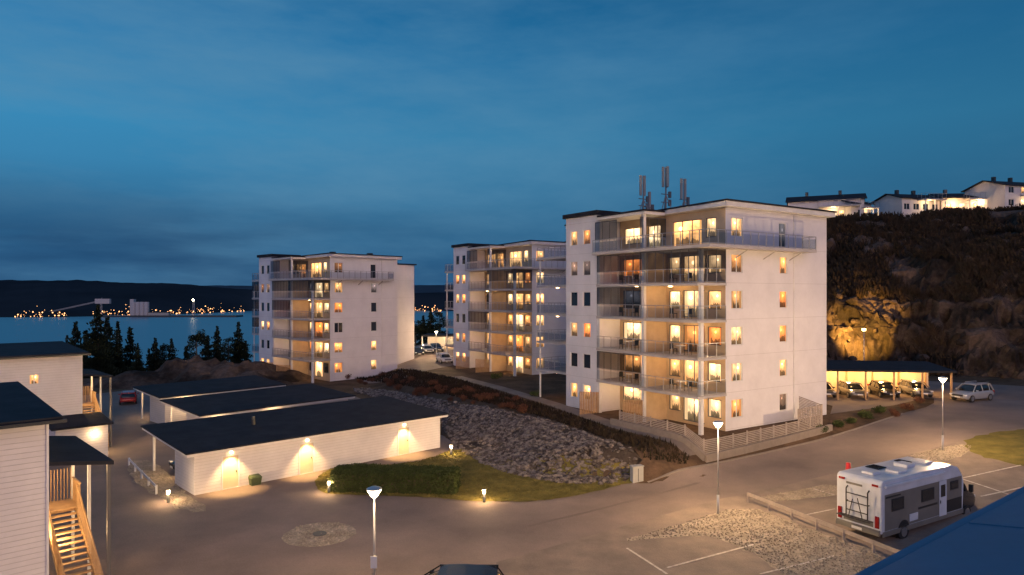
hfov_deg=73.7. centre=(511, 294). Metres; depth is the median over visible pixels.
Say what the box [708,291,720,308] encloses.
window
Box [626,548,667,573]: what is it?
parking line
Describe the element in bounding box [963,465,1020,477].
parking line
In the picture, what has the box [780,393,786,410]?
window
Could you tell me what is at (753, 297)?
apartment block
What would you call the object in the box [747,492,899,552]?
rail barrier
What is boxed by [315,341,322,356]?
window
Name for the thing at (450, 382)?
ground cover
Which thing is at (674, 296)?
window
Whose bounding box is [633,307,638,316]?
balcony chair
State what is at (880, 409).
green shrub
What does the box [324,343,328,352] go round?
window
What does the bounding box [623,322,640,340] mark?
window
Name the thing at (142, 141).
sky
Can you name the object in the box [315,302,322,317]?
window
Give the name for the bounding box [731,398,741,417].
window
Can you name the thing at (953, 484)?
window
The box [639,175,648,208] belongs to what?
antenna mast
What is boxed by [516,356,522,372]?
window
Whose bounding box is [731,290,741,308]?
window
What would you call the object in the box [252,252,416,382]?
apartment block
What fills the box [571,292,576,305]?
window
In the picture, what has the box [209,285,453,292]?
distant hills
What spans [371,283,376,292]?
window
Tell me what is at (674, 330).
window
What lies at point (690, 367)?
window
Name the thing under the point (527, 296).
window
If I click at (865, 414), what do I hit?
green shrub
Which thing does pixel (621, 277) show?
balcony chair
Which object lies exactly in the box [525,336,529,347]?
window
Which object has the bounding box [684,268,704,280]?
window
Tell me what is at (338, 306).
window
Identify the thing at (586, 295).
window
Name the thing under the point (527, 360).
window
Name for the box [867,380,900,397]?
parked car
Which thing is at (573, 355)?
window
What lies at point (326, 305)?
window
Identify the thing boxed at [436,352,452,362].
parked car
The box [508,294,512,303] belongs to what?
window
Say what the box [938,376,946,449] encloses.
street lamp
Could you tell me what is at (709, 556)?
parking line
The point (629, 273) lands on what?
window
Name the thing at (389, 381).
red shrub
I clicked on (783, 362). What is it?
window
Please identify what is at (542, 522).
asphalt repair
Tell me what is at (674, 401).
window
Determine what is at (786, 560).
gravel patch
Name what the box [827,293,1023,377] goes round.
boulders
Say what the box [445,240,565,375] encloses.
apartment block
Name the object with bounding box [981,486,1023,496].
parking line
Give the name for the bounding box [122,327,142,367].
spruce tree
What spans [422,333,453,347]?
carport
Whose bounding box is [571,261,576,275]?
window
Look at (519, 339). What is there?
window
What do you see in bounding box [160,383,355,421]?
garage row
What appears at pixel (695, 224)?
window
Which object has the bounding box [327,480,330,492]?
bollard light
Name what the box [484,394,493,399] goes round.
red shrub
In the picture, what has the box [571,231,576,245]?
window
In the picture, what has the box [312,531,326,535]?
manhole cover
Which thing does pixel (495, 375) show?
green shrub
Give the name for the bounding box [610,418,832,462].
retaining edge
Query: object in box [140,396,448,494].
garage row
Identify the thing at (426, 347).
parked car
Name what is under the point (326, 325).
window
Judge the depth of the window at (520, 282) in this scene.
94.20 m
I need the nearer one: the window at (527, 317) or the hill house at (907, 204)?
the window at (527, 317)
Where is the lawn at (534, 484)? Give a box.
[315,450,631,501]
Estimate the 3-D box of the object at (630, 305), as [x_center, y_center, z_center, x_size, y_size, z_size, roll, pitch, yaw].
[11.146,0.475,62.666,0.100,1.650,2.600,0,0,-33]
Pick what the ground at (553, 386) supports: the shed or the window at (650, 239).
the shed
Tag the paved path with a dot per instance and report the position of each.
(681, 446)
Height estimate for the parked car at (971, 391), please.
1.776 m
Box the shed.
[49,412,113,456]
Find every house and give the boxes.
[0,341,112,446]
[0,381,113,574]
[785,190,866,219]
[840,195,879,215]
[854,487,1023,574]
[871,190,946,215]
[928,190,986,209]
[961,177,1023,208]
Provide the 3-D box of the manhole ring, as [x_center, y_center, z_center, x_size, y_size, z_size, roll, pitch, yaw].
[-9.970,12.455,35.466,3.763,0.001,3.668,0,0,0]
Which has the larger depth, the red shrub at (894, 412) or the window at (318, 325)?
the window at (318, 325)
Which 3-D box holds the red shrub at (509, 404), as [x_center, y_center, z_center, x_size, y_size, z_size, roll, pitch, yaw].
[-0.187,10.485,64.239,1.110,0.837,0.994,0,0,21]
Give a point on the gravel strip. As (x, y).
(800, 496)
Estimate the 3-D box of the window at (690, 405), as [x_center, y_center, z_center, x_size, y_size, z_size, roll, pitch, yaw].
[15.134,9.465,56.606,0.100,2.230,2.300,0,0,-33]
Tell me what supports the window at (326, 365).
in the apartment block at (332, 316)
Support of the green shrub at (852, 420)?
on the planting bed
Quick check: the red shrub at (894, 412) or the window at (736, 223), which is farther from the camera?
the red shrub at (894, 412)
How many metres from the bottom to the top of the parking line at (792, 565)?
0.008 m
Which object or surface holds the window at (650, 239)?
in the apartment block at (753, 297)
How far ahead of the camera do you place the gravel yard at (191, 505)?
44.27 m
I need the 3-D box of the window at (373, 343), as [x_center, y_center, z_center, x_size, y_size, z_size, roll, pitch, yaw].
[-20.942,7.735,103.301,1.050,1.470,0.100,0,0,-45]
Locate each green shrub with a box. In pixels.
[490,372,502,378]
[529,390,538,396]
[814,424,828,432]
[832,419,844,426]
[845,417,856,423]
[857,409,874,418]
[871,405,885,413]
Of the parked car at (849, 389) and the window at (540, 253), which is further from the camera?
the window at (540, 253)
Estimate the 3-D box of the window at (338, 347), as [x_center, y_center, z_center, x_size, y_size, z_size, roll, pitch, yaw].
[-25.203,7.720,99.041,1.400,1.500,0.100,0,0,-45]
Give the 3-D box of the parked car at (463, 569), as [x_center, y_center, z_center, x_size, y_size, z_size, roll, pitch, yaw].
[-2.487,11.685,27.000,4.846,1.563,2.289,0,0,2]
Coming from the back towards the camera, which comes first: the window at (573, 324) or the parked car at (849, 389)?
the parked car at (849, 389)
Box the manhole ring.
[281,522,355,546]
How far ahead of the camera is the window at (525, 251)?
92.84 m
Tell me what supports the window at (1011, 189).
in the hill house at (1004, 193)
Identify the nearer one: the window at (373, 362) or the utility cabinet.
the utility cabinet
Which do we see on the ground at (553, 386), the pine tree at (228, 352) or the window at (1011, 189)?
the pine tree at (228, 352)
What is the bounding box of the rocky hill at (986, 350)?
[827,210,1023,378]
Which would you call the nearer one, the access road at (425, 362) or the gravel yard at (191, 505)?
the gravel yard at (191, 505)
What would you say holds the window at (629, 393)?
in the apartment block at (753, 297)
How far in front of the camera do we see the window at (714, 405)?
54.88 m
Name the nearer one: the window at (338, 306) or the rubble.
the rubble
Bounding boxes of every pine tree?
[159,343,168,365]
[184,329,210,360]
[220,337,238,362]
[414,320,429,345]
[430,311,445,332]
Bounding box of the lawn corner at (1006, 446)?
[963,429,1023,465]
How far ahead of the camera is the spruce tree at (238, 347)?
125.77 m
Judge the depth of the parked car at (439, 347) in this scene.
127.95 m
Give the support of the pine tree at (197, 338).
on the ground at (553, 386)
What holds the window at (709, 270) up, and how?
in the apartment block at (753, 297)
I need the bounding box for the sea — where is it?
[0,311,453,367]
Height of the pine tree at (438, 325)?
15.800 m
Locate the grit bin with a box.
[248,474,261,485]
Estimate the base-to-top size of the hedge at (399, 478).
1.613 m
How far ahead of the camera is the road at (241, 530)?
39.79 m
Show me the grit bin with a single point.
(254, 479)
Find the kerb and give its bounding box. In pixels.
[647,413,903,482]
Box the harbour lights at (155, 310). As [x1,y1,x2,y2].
[14,306,440,316]
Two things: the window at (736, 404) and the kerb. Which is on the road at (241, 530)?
the kerb
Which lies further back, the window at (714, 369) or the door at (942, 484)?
the window at (714, 369)
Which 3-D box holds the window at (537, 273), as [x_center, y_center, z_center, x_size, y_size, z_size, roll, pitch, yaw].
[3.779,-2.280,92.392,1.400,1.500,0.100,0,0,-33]
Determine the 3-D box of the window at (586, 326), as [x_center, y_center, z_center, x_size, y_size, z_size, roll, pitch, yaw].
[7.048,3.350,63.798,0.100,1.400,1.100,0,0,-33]
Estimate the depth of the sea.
1449.77 m
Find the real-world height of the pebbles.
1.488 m
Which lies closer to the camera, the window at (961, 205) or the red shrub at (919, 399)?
the red shrub at (919, 399)
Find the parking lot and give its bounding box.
[496,427,1023,574]
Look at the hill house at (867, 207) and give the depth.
135.48 m
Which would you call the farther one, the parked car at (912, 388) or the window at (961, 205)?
the window at (961, 205)
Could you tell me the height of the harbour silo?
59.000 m
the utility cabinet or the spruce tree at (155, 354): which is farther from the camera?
the spruce tree at (155, 354)
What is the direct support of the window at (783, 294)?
in the apartment block at (753, 297)
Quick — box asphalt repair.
[527,483,697,526]
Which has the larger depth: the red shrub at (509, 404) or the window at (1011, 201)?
the window at (1011, 201)
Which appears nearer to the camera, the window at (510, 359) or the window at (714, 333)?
the window at (714, 333)
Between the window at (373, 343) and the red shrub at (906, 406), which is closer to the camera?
the red shrub at (906, 406)
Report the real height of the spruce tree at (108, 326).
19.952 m
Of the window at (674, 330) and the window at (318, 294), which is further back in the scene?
the window at (318, 294)
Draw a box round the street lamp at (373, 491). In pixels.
[366,486,381,574]
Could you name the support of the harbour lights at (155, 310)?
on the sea
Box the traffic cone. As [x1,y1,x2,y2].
[845,462,850,469]
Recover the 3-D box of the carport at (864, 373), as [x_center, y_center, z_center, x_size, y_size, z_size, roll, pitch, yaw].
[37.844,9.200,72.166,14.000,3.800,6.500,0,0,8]
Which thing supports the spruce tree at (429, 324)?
on the ground at (553, 386)
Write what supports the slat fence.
on the ground at (553, 386)
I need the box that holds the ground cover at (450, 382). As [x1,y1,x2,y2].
[355,368,688,463]
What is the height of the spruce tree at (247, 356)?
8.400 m
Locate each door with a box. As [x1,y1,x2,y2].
[221,453,239,489]
[299,441,314,474]
[397,426,409,455]
[939,480,946,516]
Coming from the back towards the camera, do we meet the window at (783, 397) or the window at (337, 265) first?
the window at (337, 265)
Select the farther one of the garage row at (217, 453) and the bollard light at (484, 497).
the garage row at (217, 453)
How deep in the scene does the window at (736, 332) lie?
54.66 m
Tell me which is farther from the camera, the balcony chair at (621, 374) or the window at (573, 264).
the window at (573, 264)
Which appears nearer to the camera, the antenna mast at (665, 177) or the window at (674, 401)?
the window at (674, 401)
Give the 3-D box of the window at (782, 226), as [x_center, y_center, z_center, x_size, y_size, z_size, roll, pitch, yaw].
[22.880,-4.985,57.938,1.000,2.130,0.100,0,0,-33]
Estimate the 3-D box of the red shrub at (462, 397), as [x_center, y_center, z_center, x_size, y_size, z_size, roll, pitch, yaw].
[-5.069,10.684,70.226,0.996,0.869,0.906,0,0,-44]
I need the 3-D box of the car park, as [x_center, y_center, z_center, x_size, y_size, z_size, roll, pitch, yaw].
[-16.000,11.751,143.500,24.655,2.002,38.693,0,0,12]
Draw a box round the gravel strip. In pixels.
[749,484,836,501]
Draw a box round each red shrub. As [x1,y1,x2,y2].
[385,379,394,386]
[394,384,401,390]
[414,386,425,392]
[428,380,437,384]
[450,387,458,393]
[459,394,467,401]
[463,385,475,391]
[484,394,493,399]
[498,402,505,408]
[505,401,515,408]
[516,404,527,412]
[888,408,900,416]
[899,403,914,409]
[912,396,924,403]
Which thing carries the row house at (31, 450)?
on the ground at (553, 386)
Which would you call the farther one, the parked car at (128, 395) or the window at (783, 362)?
the parked car at (128, 395)
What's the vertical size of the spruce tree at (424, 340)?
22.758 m
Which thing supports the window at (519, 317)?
in the apartment block at (495, 327)
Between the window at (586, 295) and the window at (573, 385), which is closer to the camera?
the window at (586, 295)
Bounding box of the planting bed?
[829,398,933,433]
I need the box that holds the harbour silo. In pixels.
[103,299,242,316]
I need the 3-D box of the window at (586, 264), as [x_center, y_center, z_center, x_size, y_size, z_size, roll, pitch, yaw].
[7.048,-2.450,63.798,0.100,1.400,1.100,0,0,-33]
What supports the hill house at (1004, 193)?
on the rocky hill at (986, 350)
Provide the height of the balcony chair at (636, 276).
0.850 m
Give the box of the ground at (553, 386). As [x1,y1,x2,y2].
[83,342,1023,482]
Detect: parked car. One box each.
[118,390,138,404]
[169,460,174,468]
[414,347,423,355]
[420,344,433,353]
[424,564,503,574]
[430,343,442,351]
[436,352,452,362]
[827,382,835,397]
[839,380,867,397]
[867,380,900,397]
[898,379,932,396]
[949,381,994,401]
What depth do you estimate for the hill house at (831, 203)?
138.02 m
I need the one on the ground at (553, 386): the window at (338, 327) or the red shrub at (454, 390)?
the red shrub at (454, 390)
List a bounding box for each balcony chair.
[619,275,624,283]
[619,339,623,348]
[619,371,624,380]
[631,274,638,283]
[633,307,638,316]
[669,273,676,282]
[669,308,676,317]
[669,343,676,353]
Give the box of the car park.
[414,343,453,354]
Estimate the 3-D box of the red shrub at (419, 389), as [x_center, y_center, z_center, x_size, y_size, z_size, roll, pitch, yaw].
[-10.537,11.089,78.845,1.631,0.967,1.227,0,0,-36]
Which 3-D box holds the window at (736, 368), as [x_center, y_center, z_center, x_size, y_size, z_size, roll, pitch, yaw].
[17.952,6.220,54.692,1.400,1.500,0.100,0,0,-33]
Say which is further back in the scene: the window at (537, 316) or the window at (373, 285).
the window at (373, 285)
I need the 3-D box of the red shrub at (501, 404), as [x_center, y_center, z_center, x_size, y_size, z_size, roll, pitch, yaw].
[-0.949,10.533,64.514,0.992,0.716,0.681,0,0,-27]
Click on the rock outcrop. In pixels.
(195, 367)
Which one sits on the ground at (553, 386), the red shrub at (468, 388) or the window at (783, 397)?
the red shrub at (468, 388)
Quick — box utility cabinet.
[629,464,643,482]
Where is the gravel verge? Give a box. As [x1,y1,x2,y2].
[909,444,967,462]
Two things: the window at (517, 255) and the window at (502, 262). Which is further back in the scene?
the window at (502, 262)
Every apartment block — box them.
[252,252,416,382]
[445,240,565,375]
[537,198,836,434]
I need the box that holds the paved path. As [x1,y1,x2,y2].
[455,376,695,455]
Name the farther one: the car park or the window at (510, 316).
the car park
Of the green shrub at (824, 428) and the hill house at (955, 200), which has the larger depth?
the hill house at (955, 200)
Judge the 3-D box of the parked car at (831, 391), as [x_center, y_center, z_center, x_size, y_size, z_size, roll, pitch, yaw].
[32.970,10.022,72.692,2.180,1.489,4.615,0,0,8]
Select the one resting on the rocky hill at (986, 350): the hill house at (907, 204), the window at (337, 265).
the hill house at (907, 204)
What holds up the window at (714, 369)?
in the apartment block at (753, 297)
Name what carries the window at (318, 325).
in the apartment block at (332, 316)
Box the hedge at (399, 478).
[328,462,461,494]
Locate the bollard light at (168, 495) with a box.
[166,489,169,502]
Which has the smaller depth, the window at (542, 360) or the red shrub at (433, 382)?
the red shrub at (433, 382)
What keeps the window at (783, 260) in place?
in the apartment block at (753, 297)
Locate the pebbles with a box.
[129,444,970,574]
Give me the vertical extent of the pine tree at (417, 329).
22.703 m
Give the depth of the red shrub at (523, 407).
62.20 m
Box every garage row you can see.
[132,375,286,422]
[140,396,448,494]
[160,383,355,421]
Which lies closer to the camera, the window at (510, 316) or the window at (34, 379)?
the window at (34, 379)
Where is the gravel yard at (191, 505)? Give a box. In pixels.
[127,460,205,511]
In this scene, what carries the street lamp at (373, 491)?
on the road at (241, 530)
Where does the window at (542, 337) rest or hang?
in the apartment block at (495, 327)
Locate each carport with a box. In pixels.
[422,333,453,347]
[827,360,956,399]
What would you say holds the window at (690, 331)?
in the apartment block at (753, 297)
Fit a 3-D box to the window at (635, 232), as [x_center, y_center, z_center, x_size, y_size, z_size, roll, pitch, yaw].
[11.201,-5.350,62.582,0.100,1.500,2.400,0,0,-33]
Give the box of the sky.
[0,0,1023,285]
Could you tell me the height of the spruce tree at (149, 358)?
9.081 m
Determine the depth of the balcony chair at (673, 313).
56.36 m
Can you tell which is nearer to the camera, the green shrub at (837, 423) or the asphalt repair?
the asphalt repair
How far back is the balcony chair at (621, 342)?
61.44 m
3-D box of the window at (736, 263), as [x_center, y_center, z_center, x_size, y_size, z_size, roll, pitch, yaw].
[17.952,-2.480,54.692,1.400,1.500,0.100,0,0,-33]
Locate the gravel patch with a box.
[627,509,882,574]
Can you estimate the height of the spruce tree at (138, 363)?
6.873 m
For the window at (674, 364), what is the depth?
58.46 m
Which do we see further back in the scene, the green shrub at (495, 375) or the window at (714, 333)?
the green shrub at (495, 375)
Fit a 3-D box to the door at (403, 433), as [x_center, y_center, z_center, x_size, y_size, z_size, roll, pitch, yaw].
[-8.455,11.400,53.237,1.200,2.200,0.150,0,0,-44]
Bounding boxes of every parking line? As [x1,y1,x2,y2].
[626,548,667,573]
[667,544,753,567]
[760,555,833,573]
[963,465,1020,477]
[963,479,1006,493]
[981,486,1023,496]
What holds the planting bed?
on the ground at (553, 386)
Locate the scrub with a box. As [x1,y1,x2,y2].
[827,203,1023,376]
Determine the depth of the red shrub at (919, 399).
66.30 m
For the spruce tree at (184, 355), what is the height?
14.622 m
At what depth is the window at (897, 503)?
34.35 m
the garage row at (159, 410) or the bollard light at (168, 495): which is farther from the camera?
the garage row at (159, 410)
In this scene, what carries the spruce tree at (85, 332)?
on the ground at (553, 386)
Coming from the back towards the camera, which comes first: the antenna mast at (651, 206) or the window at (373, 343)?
the window at (373, 343)
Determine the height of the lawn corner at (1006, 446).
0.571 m
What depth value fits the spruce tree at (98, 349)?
111.63 m
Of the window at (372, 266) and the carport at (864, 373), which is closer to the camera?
the carport at (864, 373)
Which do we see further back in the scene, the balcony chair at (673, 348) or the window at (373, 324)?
the window at (373, 324)
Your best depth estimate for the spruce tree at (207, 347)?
131.42 m
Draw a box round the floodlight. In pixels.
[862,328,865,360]
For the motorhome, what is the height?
3.342 m
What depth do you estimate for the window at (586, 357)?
63.91 m
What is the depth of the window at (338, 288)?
99.03 m
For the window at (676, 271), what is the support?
in the apartment block at (753, 297)
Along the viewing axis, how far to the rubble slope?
48.32 m
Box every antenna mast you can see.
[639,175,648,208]
[644,192,653,209]
[661,166,670,208]
[679,178,689,205]
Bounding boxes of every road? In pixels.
[49,381,1023,574]
[364,353,453,382]
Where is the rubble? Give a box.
[353,387,637,484]
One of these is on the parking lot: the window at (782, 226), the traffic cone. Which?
the traffic cone
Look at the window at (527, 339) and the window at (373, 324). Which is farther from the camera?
the window at (373, 324)
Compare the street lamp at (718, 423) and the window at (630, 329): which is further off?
the window at (630, 329)
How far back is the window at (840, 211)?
136.89 m
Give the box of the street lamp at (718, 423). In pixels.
[713,420,722,513]
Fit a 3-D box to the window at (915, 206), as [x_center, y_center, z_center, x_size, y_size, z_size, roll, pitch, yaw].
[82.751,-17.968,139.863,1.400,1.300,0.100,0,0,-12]
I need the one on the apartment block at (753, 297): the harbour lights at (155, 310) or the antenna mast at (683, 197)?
the antenna mast at (683, 197)
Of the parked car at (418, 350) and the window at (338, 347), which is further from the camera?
the parked car at (418, 350)
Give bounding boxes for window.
[29,374,39,384]
[311,262,320,277]
[315,291,322,297]
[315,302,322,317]
[315,322,322,336]
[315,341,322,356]
[315,362,322,376]
[323,262,326,272]
[324,303,328,312]
[324,323,328,332]
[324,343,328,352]
[324,363,328,372]
[334,262,342,272]
[334,282,342,292]
[334,302,342,312]
[334,322,342,332]
[334,342,342,352]
[334,362,342,372]
[370,264,375,277]
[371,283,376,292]
[371,302,376,311]
[371,321,376,330]
[371,341,376,350]
[371,360,376,369]
[498,261,503,267]
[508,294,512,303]
[508,314,512,324]
[508,335,512,345]
[508,356,512,366]
[509,251,521,266]
[516,280,522,287]
[516,293,522,309]
[516,314,522,330]
[516,335,522,351]
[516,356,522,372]
[524,250,527,261]
[525,294,529,304]
[525,315,529,325]
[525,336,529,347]
[525,358,529,368]
[536,250,543,261]
[536,272,543,282]
[536,293,543,304]
[536,315,543,325]
[536,336,543,347]
[536,358,543,368]
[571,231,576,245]
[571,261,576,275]
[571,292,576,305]
[571,322,576,336]
[571,352,576,366]
[571,382,576,397]
[583,229,589,244]
[583,260,589,275]
[583,292,589,306]
[583,323,589,337]
[583,353,589,368]
[583,384,589,399]
[623,270,639,276]
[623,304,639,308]
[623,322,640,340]
[623,386,640,404]
[625,227,639,244]
[648,237,660,247]
[669,268,678,273]
[669,291,679,307]
[669,325,679,341]
[669,358,679,376]
[669,395,679,410]
[673,219,701,245]
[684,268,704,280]
[684,290,704,316]
[684,325,704,352]
[684,360,704,388]
[684,397,704,423]
[706,217,715,237]
[708,269,720,272]
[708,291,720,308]
[708,326,720,345]
[708,362,720,381]
[708,398,720,418]
[731,217,741,236]
[731,254,741,272]
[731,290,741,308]
[731,326,741,345]
[731,362,741,381]
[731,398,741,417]
[779,223,785,247]
[780,257,786,273]
[780,291,786,307]
[780,325,786,341]
[780,359,786,376]
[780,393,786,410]
[837,210,844,215]
[892,496,903,511]
[904,203,909,209]
[913,203,918,209]
[921,487,933,501]
[950,480,957,490]
[959,203,965,208]
[1009,186,1013,192]
[1009,199,1013,205]
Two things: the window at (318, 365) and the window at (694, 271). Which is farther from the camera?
the window at (318, 365)
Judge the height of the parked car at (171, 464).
1.489 m
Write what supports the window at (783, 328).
in the apartment block at (753, 297)
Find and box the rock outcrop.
[83,355,310,388]
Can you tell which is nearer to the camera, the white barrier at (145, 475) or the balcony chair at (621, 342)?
the white barrier at (145, 475)
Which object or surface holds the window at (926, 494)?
in the motorhome
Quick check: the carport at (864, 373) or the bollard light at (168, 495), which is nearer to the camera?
the bollard light at (168, 495)
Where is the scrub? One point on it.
(900, 226)
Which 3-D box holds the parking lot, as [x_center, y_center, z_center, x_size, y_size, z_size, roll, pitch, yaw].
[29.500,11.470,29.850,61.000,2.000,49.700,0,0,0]
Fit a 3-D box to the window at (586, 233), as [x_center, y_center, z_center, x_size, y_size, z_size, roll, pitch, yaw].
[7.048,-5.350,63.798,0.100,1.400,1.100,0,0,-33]
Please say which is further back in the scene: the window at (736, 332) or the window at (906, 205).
the window at (906, 205)
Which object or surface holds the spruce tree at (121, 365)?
on the ground at (553, 386)
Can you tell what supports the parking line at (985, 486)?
on the parking lot
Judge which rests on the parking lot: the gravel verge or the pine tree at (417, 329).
the gravel verge
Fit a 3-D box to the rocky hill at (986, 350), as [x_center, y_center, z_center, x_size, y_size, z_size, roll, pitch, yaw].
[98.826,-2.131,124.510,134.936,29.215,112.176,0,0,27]
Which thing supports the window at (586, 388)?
in the apartment block at (753, 297)
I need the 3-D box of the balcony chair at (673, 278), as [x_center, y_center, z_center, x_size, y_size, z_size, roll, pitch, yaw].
[13.302,-1.329,56.300,0.440,0.850,0.440,0,0,-33]
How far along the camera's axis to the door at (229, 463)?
43.94 m
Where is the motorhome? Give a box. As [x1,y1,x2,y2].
[836,456,974,538]
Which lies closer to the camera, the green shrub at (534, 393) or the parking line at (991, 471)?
the parking line at (991, 471)
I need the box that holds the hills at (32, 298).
[0,280,453,316]
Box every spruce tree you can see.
[68,321,85,365]
[77,304,124,378]
[82,330,89,364]
[103,316,114,357]
[110,321,130,373]
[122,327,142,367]
[127,343,150,370]
[145,348,155,370]
[146,337,163,369]
[158,338,180,364]
[183,346,188,359]
[199,335,212,360]
[208,326,225,361]
[224,321,253,362]
[242,340,251,361]
[414,315,430,345]
[423,308,437,343]
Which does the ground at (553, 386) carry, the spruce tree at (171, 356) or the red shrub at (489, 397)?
the spruce tree at (171, 356)
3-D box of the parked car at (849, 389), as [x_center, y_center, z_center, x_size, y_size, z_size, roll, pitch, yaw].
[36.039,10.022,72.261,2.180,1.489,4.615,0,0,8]
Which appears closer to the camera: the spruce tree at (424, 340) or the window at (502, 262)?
the window at (502, 262)
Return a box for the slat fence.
[619,396,822,453]
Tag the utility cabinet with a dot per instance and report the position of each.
(636, 473)
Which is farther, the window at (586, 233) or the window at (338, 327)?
the window at (338, 327)
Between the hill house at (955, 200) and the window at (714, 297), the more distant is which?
the hill house at (955, 200)
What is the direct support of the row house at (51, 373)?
on the ground at (553, 386)
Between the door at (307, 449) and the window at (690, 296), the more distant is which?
the window at (690, 296)
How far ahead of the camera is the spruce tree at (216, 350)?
124.09 m
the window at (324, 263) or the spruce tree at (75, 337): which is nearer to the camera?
the window at (324, 263)
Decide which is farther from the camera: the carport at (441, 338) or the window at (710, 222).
the carport at (441, 338)
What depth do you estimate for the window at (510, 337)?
96.10 m
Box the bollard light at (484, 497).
[482,489,485,502]
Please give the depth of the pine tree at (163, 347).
124.72 m
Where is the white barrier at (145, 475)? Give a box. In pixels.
[128,458,157,494]
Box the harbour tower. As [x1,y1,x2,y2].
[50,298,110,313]
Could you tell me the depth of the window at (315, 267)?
100.88 m
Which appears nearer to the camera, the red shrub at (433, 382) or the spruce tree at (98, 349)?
the red shrub at (433, 382)
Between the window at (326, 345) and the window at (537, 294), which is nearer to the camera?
the window at (537, 294)
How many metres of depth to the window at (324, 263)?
99.27 m
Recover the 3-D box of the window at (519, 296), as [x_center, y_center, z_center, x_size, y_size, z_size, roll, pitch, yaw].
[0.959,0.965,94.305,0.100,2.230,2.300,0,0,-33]
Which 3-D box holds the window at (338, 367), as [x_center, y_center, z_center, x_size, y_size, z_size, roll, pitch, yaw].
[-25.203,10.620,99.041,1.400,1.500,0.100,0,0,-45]
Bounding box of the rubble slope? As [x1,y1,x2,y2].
[354,389,641,481]
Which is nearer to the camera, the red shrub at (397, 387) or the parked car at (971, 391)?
the parked car at (971, 391)
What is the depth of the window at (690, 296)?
56.88 m
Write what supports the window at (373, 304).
in the apartment block at (332, 316)
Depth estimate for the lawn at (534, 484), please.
44.70 m

